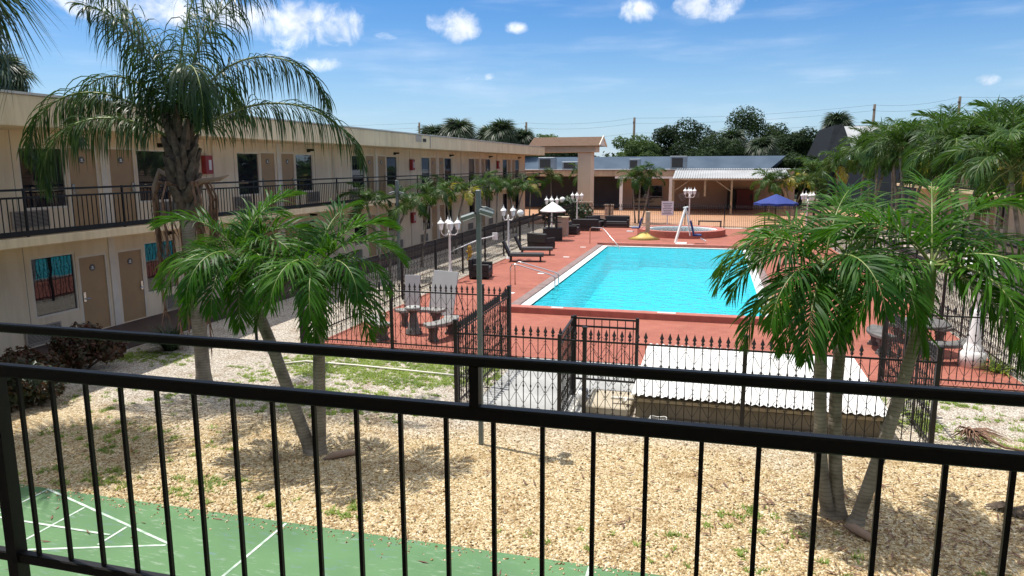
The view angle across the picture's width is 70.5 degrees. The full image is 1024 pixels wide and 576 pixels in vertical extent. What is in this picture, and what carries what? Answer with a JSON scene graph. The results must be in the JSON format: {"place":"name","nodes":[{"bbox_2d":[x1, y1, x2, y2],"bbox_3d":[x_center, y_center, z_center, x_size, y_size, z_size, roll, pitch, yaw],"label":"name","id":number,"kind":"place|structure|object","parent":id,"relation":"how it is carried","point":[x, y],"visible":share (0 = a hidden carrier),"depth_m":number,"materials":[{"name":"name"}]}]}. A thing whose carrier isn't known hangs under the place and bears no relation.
{"place":"outdoors","nodes":[
{"label":"outdoors","id":0,"kind":"place"},
{"bbox_2d":[0,0,63,117],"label":"fan palm","id":1,"kind":"object","parent":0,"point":[6,14],"visible":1,"depth_m":11.57,"materials":[{"name":"green plant"}]},
{"bbox_2d":[0,89,544,367],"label":"motel building","id":2,"kind":"structure","parent":0,"point":[104,277],"depth_m":19.88,"materials":[{"name":"paint"}]},
{"bbox_2d":[16,146,68,209],"bbox_3d":[-10.923,-2.562,16.842,0.065,1.430,1.220,2,10,15],"label":"window","id":3,"kind":"structure","parent":2,"relation":"in","point":[27,176],"depth_m":16.77,"materials":[{"name":"glass"}]},
{"bbox_2d":[29,252,79,318],"bbox_3d":[-10.915,-0.077,17.263,0.065,1.430,1.220,2,10,15],"label":"window","id":4,"kind":"structure","parent":2,"relation":"in","point":[54,281],"depth_m":17.27,"materials":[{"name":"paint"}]},
{"bbox_2d":[66,146,102,225],"bbox_3d":[-10.602,-2.525,17.937,0.154,1.930,0.900,2,10,15],"label":"door","id":5,"kind":"structure","parent":2,"relation":"in","point":[88,177],"depth_m":17.97,"materials":[{"name":"paint"}]},
{"bbox_2d":[77,253,112,328],"bbox_3d":[-10.593,0.107,18.383,0.154,1.930,0.900,2,10,15],"label":"door","id":6,"kind":"structure","parent":2,"relation":"in","point":[92,269],"depth_m":18.40,"materials":[{"name":"paint"}]},
{"bbox_2d":[108,147,139,221],"bbox_3d":[-10.273,-2.726,19.116,0.154,1.930,0.900,2,10,15],"label":"door","id":7,"kind":"structure","parent":2,"relation":"in","point":[122,172],"depth_m":19.12,"materials":[{"name":"paint"}]},
{"bbox_2d":[116,247,147,322],"bbox_3d":[-10.264,-0.093,19.561,0.154,1.930,0.900,2,10,15],"label":"door","id":8,"kind":"structure","parent":2,"relation":"in","point":[130,261],"depth_m":19.58,"materials":[{"name":"paint"}]},
{"bbox_2d":[135,149,168,202],"bbox_3d":[-10.001,-3.125,20.150,0.065,1.430,1.220,2,10,15],"label":"window","id":9,"kind":"structure","parent":2,"relation":"in","point":[147,164],"depth_m":20.02,"materials":[{"name":"glass"}]},
{"bbox_2d":[143,239,176,293],"bbox_3d":[-9.992,-0.640,20.571,0.065,1.430,1.220,2,10,15],"label":"window","id":10,"kind":"structure","parent":2,"relation":"in","point":[150,250],"depth_m":20.30,"materials":[{"name":"glass"}]},
{"bbox_2d":[236,152,260,195],"bbox_3d":[-8.854,-3.825,24.267,0.065,1.430,1.220,2,10,15],"label":"window","id":11,"kind":"structure","parent":2,"relation":"in","point":[247,162],"depth_m":24.29,"materials":[{"name":"glass"}]},
{"bbox_2d":[260,152,277,206],"bbox_3d":[-8.532,-3.788,25.361,0.154,1.930,0.900,2,10,15],"label":"door","id":12,"kind":"structure","parent":2,"relation":"in","point":[267,159],"depth_m":25.34,"materials":[{"name":"paint"}]},
{"bbox_2d":[0,171,538,238],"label":"balcony railing","id":13,"kind":"object","parent":2,"relation":"on","point":[44,231],"visible":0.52,"depth_m":18.09,"materials":[{"name":"black metal"}]},
{"bbox_2d":[280,152,296,205],"bbox_3d":[-8.204,-3.989,26.540,0.154,1.930,0.900,2,10,15],"label":"door","id":14,"kind":"structure","parent":2,"relation":"in","point":[287,158],"depth_m":26.52,"materials":[{"name":"paint"}]},
{"bbox_2d":[295,153,312,191],"bbox_3d":[-7.931,-4.388,27.575,0.065,1.430,1.220,2,10,15],"label":"window","id":15,"kind":"structure","parent":2,"relation":"in","point":[304,166],"depth_m":27.63,"materials":[{"name":"glass"}]},
{"bbox_2d":[377,155,386,193],"bbox_3d":[-6.118,-5.261,34.021,0.154,1.930,0.900,2,10,15],"label":"door","id":16,"kind":"structure","parent":2,"relation":"in","point":[381,159],"depth_m":34.06,"materials":[{"name":"paint"}]},
{"bbox_2d":[386,156,396,184],"bbox_3d":[-5.846,-5.660,35.056,0.065,1.430,1.220,2,10,15],"label":"window","id":17,"kind":"structure","parent":2,"relation":"in","point":[391,161],"depth_m":35.09,"materials":[{"name":"glass"}]},
{"bbox_2d":[0,484,661,575],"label":"shuffleboard court","id":18,"kind":"object","parent":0,"point":[341,557],"depth_m":8.17,"materials":[{"name":"paint"}]},
{"bbox_2d":[0,488,588,575],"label":"court lines","id":19,"kind":"object","parent":18,"relation":"on","point":[164,541],"visible":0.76,"depth_m":8.52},
{"bbox_2d":[0,0,1023,160],"label":"sky","id":20,"kind":"structure","parent":0,"point":[558,66],"materials":[{"name":"blue"}]},
{"bbox_2d":[11,224,1023,575],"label":"gravel bed","id":21,"kind":"object","parent":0,"point":[71,412],"visible":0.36,"depth_m":10.10,"materials":[{"name":"gravel"}]},
{"bbox_2d":[2,359,67,412],"bbox_3d":[-8.886,1.729,13.031,1.549,0.908,1.194,2,10,15],"label":"shrub","id":22,"kind":"object","parent":21,"relation":"on","point":[30,387],"visible":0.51,"depth_m":12.90,"materials":[{"name":"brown plant"}]},
{"bbox_2d":[0,345,69,367],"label":"shrub","id":23,"kind":"object","parent":21,"relation":"on","point":[53,360],"visible":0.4,"depth_m":14.45,"materials":[{"name":"green plant"}]},
{"bbox_2d":[45,321,128,368],"bbox_3d":[-9.212,1.234,15.505,1.835,1.064,1.166,2,10,15],"label":"shrub","id":24,"kind":"object","parent":21,"relation":"on","point":[77,352],"visible":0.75,"depth_m":15.32,"materials":[{"name":"brown plant"}]},
{"bbox_2d":[128,319,190,352],"bbox_3d":[-8.097,1.061,17.084,1.665,0.805,1.680,2,10,15],"label":"strap leaf clump","id":25,"kind":"object","parent":21,"relation":"on","point":[169,347],"visible":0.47,"depth_m":16.99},
{"bbox_2d":[16,0,368,380],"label":"queen palm","id":26,"kind":"object","parent":21,"relation":"on","point":[199,100],"visible":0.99,"depth_m":12.94,"materials":[{"name":"green plant"}]},
{"bbox_2d":[145,184,410,455],"bbox_3d":[-3.386,0.562,10.667,3.932,4.104,2.620,2,10,15],"label":"palm tree","id":27,"kind":"object","parent":21,"relation":"on","point":[299,264],"visible":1,"depth_m":10.20,"materials":[{"name":"green plant"}]},
{"bbox_2d":[285,360,468,376],"bbox_3d":[-2.937,1.712,15.351,4.366,0.043,0.409,2,10,15],"label":"ground pipe","id":28,"kind":"object","parent":21,"relation":"on","point":[437,373],"visible":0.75,"depth_m":15.44,"materials":[{"name":"plastic"}]},
{"bbox_2d":[336,182,431,278],"bbox_3d":[-4.806,-2.201,27.607,3.563,3.818,2.233,2,10,15],"label":"palm tree","id":29,"kind":"object","parent":21,"relation":"on","point":[404,203],"visible":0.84,"depth_m":27.28,"materials":[{"name":"green plant"}]},
{"bbox_2d":[297,280,511,355],"bbox_3d":[-2.599,0.647,16.919,5.360,1.645,0.080,2,10,15],"label":"iron fence","id":30,"kind":"object","parent":21,"relation":"on","point":[391,329],"visible":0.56,"depth_m":16.82,"materials":[{"name":"metal"}]},
{"bbox_2d":[404,175,451,266],"bbox_3d":[-3.438,-2.807,30.565,2.129,4.028,2.000,-5,11,-28],"label":"palm tree","id":31,"kind":"object","parent":21,"relation":"on","point":[430,191],"visible":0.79,"depth_m":30.47,"materials":[{"name":"green plant"}]},
{"bbox_2d":[302,203,572,341],"bbox_3d":[-0.399,-2.357,34.636,0.080,1.645,35.680,2,10,15],"label":"iron fence","id":32,"kind":"object","parent":21,"relation":"on","point":[468,237],"visible":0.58,"depth_m":27.88,"materials":[{"name":"metal"}]},
{"bbox_2d":[437,216,460,270],"bbox_3d":[-2.306,-1.437,26.803,0.708,2.450,0.708,6,11,31],"label":"lamp post","id":33,"kind":"object","parent":21,"relation":"on","point":[449,224],"visible":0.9,"depth_m":26.66,"materials":[{"name":"white metal"}]},
{"bbox_2d":[428,174,486,253],"bbox_3d":[-2.816,-3.545,35.036,3.254,3.971,2.326,2,10,15],"label":"palm tree","id":34,"kind":"object","parent":21,"relation":"on","point":[457,187],"visible":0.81,"depth_m":34.71,"materials":[{"name":"green plant"}]},
{"bbox_2d":[460,190,493,444],"bbox_3d":[-0.507,0.490,10.962,0.504,3.920,0.489,0,10,0],"label":"light pole","id":35,"kind":"object","parent":21,"relation":"on","point":[484,211],"visible":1,"depth_m":10.78,"materials":[{"name":"grey metal"}]},
{"bbox_2d":[467,170,498,244],"bbox_3d":[-1.554,-4.361,39.168,2.015,4.187,2.088,2,10,15],"label":"palm tree","id":36,"kind":"object","parent":21,"relation":"on","point":[482,179],"visible":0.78,"depth_m":39.04,"materials":[{"name":"green plant"}]},
{"bbox_2d":[458,286,510,401],"bbox_3d":[-0.510,1.052,14.481,0.080,1.645,3.600,2,10,14],"label":"iron fence","id":37,"kind":"object","parent":21,"relation":"on","point":[488,307],"visible":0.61,"depth_m":14.71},
{"bbox_2d":[478,173,513,232],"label":"palm tree","id":38,"kind":"object","parent":21,"relation":"on","point":[501,186],"visible":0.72,"depth_m":42.26,"materials":[{"name":"green plant"}]},
{"bbox_2d":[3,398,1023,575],"bbox_3d":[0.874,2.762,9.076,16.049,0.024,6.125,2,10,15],"label":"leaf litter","id":39,"kind":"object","parent":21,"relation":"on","point":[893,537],"visible":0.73,"depth_m":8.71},
{"bbox_2d":[494,173,538,232],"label":"palm tree","id":40,"kind":"object","parent":21,"relation":"on","point":[525,185],"visible":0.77,"depth_m":45.78,"materials":[{"name":"green plant"}]},
{"bbox_2d":[483,357,591,409],"bbox_3d":[0.521,1.874,14.396,1.620,0.001,3.540,2,10,15],"label":"concrete pad","id":41,"kind":"object","parent":21,"relation":"on","point":[509,391],"visible":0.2,"depth_m":13.87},
{"bbox_2d":[539,167,563,194],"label":"palm tree","id":42,"kind":"object","parent":21,"relation":"on","point":[549,179],"visible":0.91,"depth_m":59.11,"materials":[{"name":"green plant"}]},
{"bbox_2d":[557,315,573,410],"bbox_3d":[0.954,1.414,12.767,0.060,1.572,1.582,2,10,13],"label":"iron gate","id":43,"kind":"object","parent":21,"relation":"on","point":[561,354],"visible":0.62,"depth_m":12.58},
{"bbox_2d":[538,195,593,221],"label":"shrub","id":44,"kind":"object","parent":21,"relation":"on","point":[568,202],"visible":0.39,"depth_m":53.17,"materials":[{"name":"green plant"}]},
{"bbox_2d":[573,315,638,396],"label":"iron gate","id":45,"kind":"structure","parent":21,"relation":"on","point":[636,329],"depth_m":13.35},
{"bbox_2d":[616,160,666,222],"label":"palm tree","id":46,"kind":"object","parent":21,"relation":"on","point":[635,172],"visible":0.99,"depth_m":52.89,"materials":[{"name":"green plant"}]},
{"bbox_2d":[573,203,806,227],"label":"iron fence","id":47,"kind":"object","parent":21,"relation":"on","point":[609,206],"visible":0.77,"depth_m":49.38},
{"bbox_2d":[452,319,943,443],"bbox_3d":[2.642,1.511,11.702,7.590,1.645,0.080,2,10,15],"label":"iron fence","id":48,"kind":"object","parent":21,"relation":"on","point":[937,362],"visible":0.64,"depth_m":11.66,"materials":[{"name":"metal"}]},
{"bbox_2d":[631,343,887,437],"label":"pump shed","id":49,"kind":"structure","parent":21,"relation":"on","point":[698,390],"depth_m":12.27,"materials":[{"name":"metal"}]},
{"bbox_2d":[749,167,790,219],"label":"palm tree","id":50,"kind":"object","parent":21,"relation":"on","point":[774,189],"visible":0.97,"depth_m":55.93,"materials":[{"name":"green plant"}]},
{"bbox_2d":[768,167,825,218],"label":"palm tree","id":51,"kind":"object","parent":21,"relation":"on","point":[799,179],"visible":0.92,"depth_m":55.43,"materials":[{"name":"green plant"}]},
{"bbox_2d":[814,146,857,212],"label":"palm tree","id":52,"kind":"object","parent":21,"relation":"on","point":[838,168],"visible":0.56,"depth_m":52.76,"materials":[{"name":"green plant"}]},
{"bbox_2d":[843,523,877,544],"bbox_3d":[4.052,2.840,8.430,0.119,0.104,0.506,-5,11,-24],"label":"fallen spathe","id":53,"kind":"object","parent":21,"relation":"on","point":[859,531],"visible":0.84,"depth_m":8.40},
{"bbox_2d":[708,167,1023,526],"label":"palm tree","id":54,"kind":"object","parent":21,"relation":"on","point":[887,270],"visible":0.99,"depth_m":8.05,"materials":[{"name":"green plant"}]},
{"bbox_2d":[833,125,899,224],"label":"palm tree","id":55,"kind":"object","parent":21,"relation":"on","point":[855,156],"visible":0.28,"depth_m":40.02,"materials":[{"name":"green plant"}]},
{"bbox_2d":[860,116,942,249],"bbox_3d":[17.942,-4.473,32.257,4.702,6.587,3.804,2,10,15],"label":"palm tree","id":56,"kind":"object","parent":21,"relation":"on","point":[896,140],"visible":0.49,"depth_m":32.15,"materials":[{"name":"green plant"}]},
{"bbox_2d":[854,117,958,242],"bbox_3d":[19.704,-5.245,36.468,4.743,6.695,3.736,2,10,15],"label":"palm tree","id":57,"kind":"object","parent":21,"relation":"on","point":[876,131],"visible":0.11,"depth_m":36.30,"materials":[{"name":"green plant"}]},
{"bbox_2d":[878,309,936,442],"bbox_3d":[6.780,1.361,12.501,0.082,1.645,3.600,3,10,16],"label":"iron fence","id":58,"kind":"object","parent":21,"relation":"on","point":[886,326],"visible":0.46,"depth_m":12.40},
{"bbox_2d":[807,205,1023,381],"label":"iron fence","id":59,"kind":"object","parent":21,"relation":"on","point":[943,295],"visible":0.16,"depth_m":18.61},
{"bbox_2d":[901,103,984,259],"bbox_3d":[17.616,-3.988,29.091,3.360,6.680,3.547,-7,12,-36],"label":"palm tree","id":60,"kind":"object","parent":21,"relation":"on","point":[948,116],"visible":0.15,"depth_m":28.84,"materials":[{"name":"green plant"}]},
{"bbox_2d":[883,303,1023,391],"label":"iron fence","id":61,"kind":"object","parent":21,"relation":"on","point":[974,343],"visible":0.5,"depth_m":13.84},
{"bbox_2d":[900,107,1023,279],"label":"palm tree","id":62,"kind":"object","parent":21,"relation":"on","point":[956,134],"visible":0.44,"depth_m":25.77,"materials":[{"name":"green plant"}]},
{"bbox_2d":[928,116,1023,294],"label":"palm tree","id":63,"kind":"object","parent":21,"relation":"on","point":[1011,153],"visible":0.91,"depth_m":21.30,"materials":[{"name":"green plant"}]},
{"bbox_2d":[945,95,1023,287],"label":"palm tree","id":64,"kind":"object","parent":21,"relation":"on","point":[1004,115],"visible":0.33,"depth_m":23.31,"materials":[{"name":"green plant"}]},
{"bbox_2d":[948,425,1023,450],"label":"dead frond","id":65,"kind":"object","parent":21,"relation":"on","point":[970,432],"visible":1,"depth_m":11.18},
{"bbox_2d":[966,95,1023,252],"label":"palm tree","id":66,"kind":"object","parent":21,"relation":"on","point":[998,224],"visible":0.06,"depth_m":27.15,"materials":[{"name":"green plant"}]},
{"bbox_2d":[984,501,1023,518],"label":"corner debris","id":67,"kind":"object","parent":21,"relation":"on","point":[1018,511],"visible":0.64,"depth_m":8.97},
{"bbox_2d":[18,347,1023,575],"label":"grass","id":68,"kind":"structure","parent":0,"point":[342,367],"depth_m":13.26,"materials":[{"name":"plant"}]},
{"bbox_2d":[529,136,606,215],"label":"portico","id":69,"kind":"structure","parent":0,"point":[585,148],"depth_m":59.95,"materials":[{"name":"paint"}]},
{"bbox_2d":[564,362,640,415],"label":"equipment floor","id":70,"kind":"structure","parent":0,"point":[601,384],"depth_m":14.11,"materials":[{"name":"concrete"}]},
{"bbox_2d":[586,389,634,416],"bbox_3d":[1.761,2.042,12.954,0.780,0.140,1.000,2,10,15],"label":"concrete ledge","id":71,"kind":"object","parent":70,"relation":"on","point":[606,408],"visible":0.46,"depth_m":12.66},
{"bbox_2d":[325,226,1023,391],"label":"pool deck","id":72,"kind":"structure","parent":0,"point":[569,249],"depth_m":19.04,"materials":[{"name":"concrete"}]},
{"bbox_2d":[404,275,421,305],"bbox_3d":[-3.047,0.052,22.382,0.480,0.934,0.540,1,10,5],"label":"tilted board","id":73,"kind":"object","parent":72,"relation":"on","point":[412,279],"visible":0.78,"depth_m":22.23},
{"bbox_2d":[405,305,422,335],"bbox_3d":[-2.510,0.824,18.460,0.440,0.715,0.429,2,10,15],"label":"stone table","id":74,"kind":"object","parent":72,"relation":"on","point":[412,309],"visible":0.81,"depth_m":18.35,"materials":[{"name":"stone"}]},
{"bbox_2d":[394,307,445,326],"bbox_3d":[-2.464,0.782,19.503,1.414,0.450,0.538,0,10,0],"label":"curved bench","id":75,"kind":"object","parent":72,"relation":"on","point":[435,314],"visible":0.59,"depth_m":19.37,"materials":[{"name":"stone"}]},
{"bbox_2d":[423,315,458,342],"bbox_3d":[-1.718,1.020,18.078,0.538,0.450,1.414,5,11,27],"label":"curved bench","id":76,"kind":"object","parent":72,"relation":"on","point":[432,324],"visible":0.71,"depth_m":17.76,"materials":[{"name":"stone"}]},
{"bbox_2d":[428,270,464,315],"bbox_3d":[-1.877,0.120,20.995,0.880,1.254,0.722,6,11,31],"label":"tilted board","id":77,"kind":"object","parent":72,"relation":"on","point":[448,279],"visible":0.7,"depth_m":20.81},
{"bbox_2d":[468,256,492,279],"bbox_3d":[-1.202,-0.792,27.761,0.780,0.789,1.000,1,10,7],"label":"wicker armchair","id":78,"kind":"object","parent":72,"relation":"on","point":[487,269],"visible":0.75,"depth_m":27.31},
{"bbox_2d":[502,239,543,261],"bbox_3d":[0.494,-1.668,32.449,1.868,0.941,0.640,1,10,5],"label":"sun lounger","id":79,"kind":"object","parent":72,"relation":"on","point":[523,254],"visible":1,"depth_m":32.21,"materials":[{"name":"plastic"}]},
{"bbox_2d":[527,232,554,247],"bbox_3d":[1.509,-2.474,37.652,0.780,0.789,1.300,-10,13,-44],"label":"planter box","id":80,"kind":"object","parent":72,"relation":"on","point":[538,240],"visible":0.93,"depth_m":37.31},
{"bbox_2d":[540,202,565,240],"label":"towel kiosk","id":81,"kind":"object","parent":72,"relation":"on","point":[556,231],"visible":0.92,"depth_m":41.12,"materials":[{"name":"fabric"}]},
{"bbox_2d":[604,216,629,227],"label":"wicker sofa","id":82,"kind":"object","parent":72,"relation":"on","point":[616,221],"visible":1,"depth_m":49.85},
{"bbox_2d":[501,242,778,325],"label":"swimming pool","id":83,"kind":"structure","parent":72,"relation":"in","point":[658,281],"depth_m":25.62,"materials":[{"name":"liquid"}]},
{"bbox_2d":[626,211,659,240],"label":"spa lift","id":84,"kind":"object","parent":72,"relation":"on","point":[645,236],"visible":1,"depth_m":41.84,"materials":[{"name":"plastic"}]},
{"bbox_2d":[637,225,725,238],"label":"hot tub","id":85,"kind":"object","parent":72,"relation":"on","point":[666,231],"visible":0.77,"depth_m":43.02,"materials":[{"name":"plastic"}]},
{"bbox_2d":[866,324,896,354],"bbox_3d":[8.505,1.206,16.770,0.538,0.450,1.414,2,10,15],"label":"curved bench","id":86,"kind":"object","parent":72,"relation":"on","point":[875,332],"visible":0.49,"depth_m":16.69,"materials":[{"name":"stone"}]},
{"bbox_2d":[957,258,1000,369],"bbox_3d":[9.757,0.470,15.191,0.708,2.480,0.708,5,11,30],"label":"lamp post","id":87,"kind":"object","parent":72,"relation":"on","point":[977,354],"visible":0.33,"depth_m":15.17,"materials":[{"name":"white metal"}]},
{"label":"round table","id":88,"kind":"object","parent":72,"relation":"on","visible":0},
{"bbox_2d":[753,194,798,223],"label":"patio umbrella","id":89,"kind":"object","parent":88,"relation":"on","point":[775,200],"visible":0.96,"depth_m":41.71,"materials":[{"name":"blue fabric"}]},
{"bbox_2d":[525,207,887,229],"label":"patio","id":90,"kind":"structure","parent":0,"point":[740,216],"depth_m":61.32,"materials":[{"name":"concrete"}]},
{"bbox_2d":[525,156,800,215],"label":"clubhouse","id":91,"kind":"structure","parent":90,"relation":"on","point":[711,179],"depth_m":72.10,"materials":[{"name":"beige concrete"}]},
{"bbox_2d":[648,185,662,207],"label":"glass door","id":92,"kind":"structure","parent":91,"relation":"in","point":[655,198],"depth_m":72.24,"materials":[{"name":"glass"}]},
{"bbox_2d":[736,189,753,209],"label":"vending machine","id":93,"kind":"object","parent":90,"relation":"on","point":[745,197],"visible":1,"depth_m":69.14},
{"bbox_2d":[792,156,843,214],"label":"palm tree","id":94,"kind":"object","parent":90,"relation":"on","point":[812,164],"visible":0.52,"depth_m":57.95,"materials":[{"name":"green plant"}]},
{"bbox_2d":[793,190,911,217],"bbox_3d":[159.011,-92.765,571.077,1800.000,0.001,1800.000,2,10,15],"label":"ground","id":95,"kind":"structure","parent":0,"point":[802,205],"depth_m":77.41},
{"bbox_2d":[0,49,42,91],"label":"fan palm","id":96,"kind":"object","parent":95,"relation":"on","point":[22,78],"visible":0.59,"depth_m":42.91,"materials":[{"name":"green plant"}]},
{"bbox_2d":[437,117,480,138],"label":"fan palm","id":97,"kind":"object","parent":95,"relation":"on","point":[457,128],"visible":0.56,"depth_m":79.87,"materials":[{"name":"green plant"}]},
{"bbox_2d":[482,118,518,143],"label":"fan palm","id":98,"kind":"object","parent":95,"relation":"on","point":[499,130],"visible":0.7,"depth_m":78.56,"materials":[{"name":"green plant"}]},
{"bbox_2d":[510,127,535,158],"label":"fan palm","id":99,"kind":"object","parent":95,"relation":"on","point":[524,137],"visible":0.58,"depth_m":79.13,"materials":[{"name":"green plant"}]},
{"bbox_2d":[608,134,649,156],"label":"oak tree","id":100,"kind":"object","parent":95,"relation":"on","point":[620,145],"visible":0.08,"depth_m":101.25,"materials":[{"name":"green plant"}]},
{"bbox_2d":[623,138,662,156],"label":"oak tree","id":101,"kind":"object","parent":95,"relation":"on","point":[643,148],"visible":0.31,"depth_m":94.11,"materials":[{"name":"green plant"}]},
{"bbox_2d":[649,117,717,155],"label":"oak tree","id":102,"kind":"object","parent":95,"relation":"on","point":[669,136],"visible":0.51,"depth_m":101.30,"materials":[{"name":"green plant"}]},
{"bbox_2d":[684,133,747,155],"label":"oak tree","id":103,"kind":"object","parent":95,"relation":"on","point":[718,149],"visible":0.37,"depth_m":90.56,"materials":[{"name":"green plant"}]},
{"bbox_2d":[717,128,750,151],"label":"fan palm","id":104,"kind":"object","parent":95,"relation":"on","point":[729,134],"visible":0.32,"depth_m":94.01,"materials":[{"name":"green plant"}]},
{"bbox_2d":[697,105,791,155],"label":"oak tree","id":105,"kind":"object","parent":95,"relation":"on","point":[750,122],"visible":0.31,"depth_m":101.52,"materials":[{"name":"green plant"}]},
{"bbox_2d":[743,135,781,155],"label":"fan palm","id":106,"kind":"object","parent":95,"relation":"on","point":[763,146],"visible":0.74,"depth_m":89.49,"materials":[{"name":"green plant"}]},
{"bbox_2d":[770,126,817,156],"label":"oak tree","id":107,"kind":"object","parent":95,"relation":"on","point":[797,142],"visible":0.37,"depth_m":93.22,"materials":[{"name":"green plant"}]},
{"bbox_2d":[776,152,824,204],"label":"oak tree","id":108,"kind":"object","parent":95,"relation":"on","point":[789,161],"visible":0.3,"depth_m":76.87,"materials":[{"name":"green plant"}]},
{"bbox_2d":[820,111,856,129],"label":"fan palm","id":109,"kind":"object","parent":95,"relation":"on","point":[840,118],"visible":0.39,"depth_m":89.54,"materials":[{"name":"green plant"}]},
{"bbox_2d":[807,124,915,207],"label":"lobby building","id":110,"kind":"structure","parent":95,"relation":"on","point":[828,138],"depth_m":73.28,"materials":[{"name":"stone"}]},
{"bbox_2d":[897,169,1023,262],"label":"motel building","id":111,"kind":"structure","parent":0,"point":[1011,223],"depth_m":40.72,"materials":[{"name":"paint"}]},
{"label":"driveway","id":112,"kind":"structure","parent":0,"visible":0},
{"bbox_3d":[0.190,1.188,0.886,18.000,5.900,2.300,2,10,15],"label":"near balcony","id":113,"kind":"object","parent":112,"relation":"on","visible":0},
{"bbox_2d":[0,322,1023,575],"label":"front railing","id":114,"kind":"object","parent":113,"relation":"on","point":[18,554],"visible":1,"depth_m":1.93,"materials":[{"name":"black metal"}]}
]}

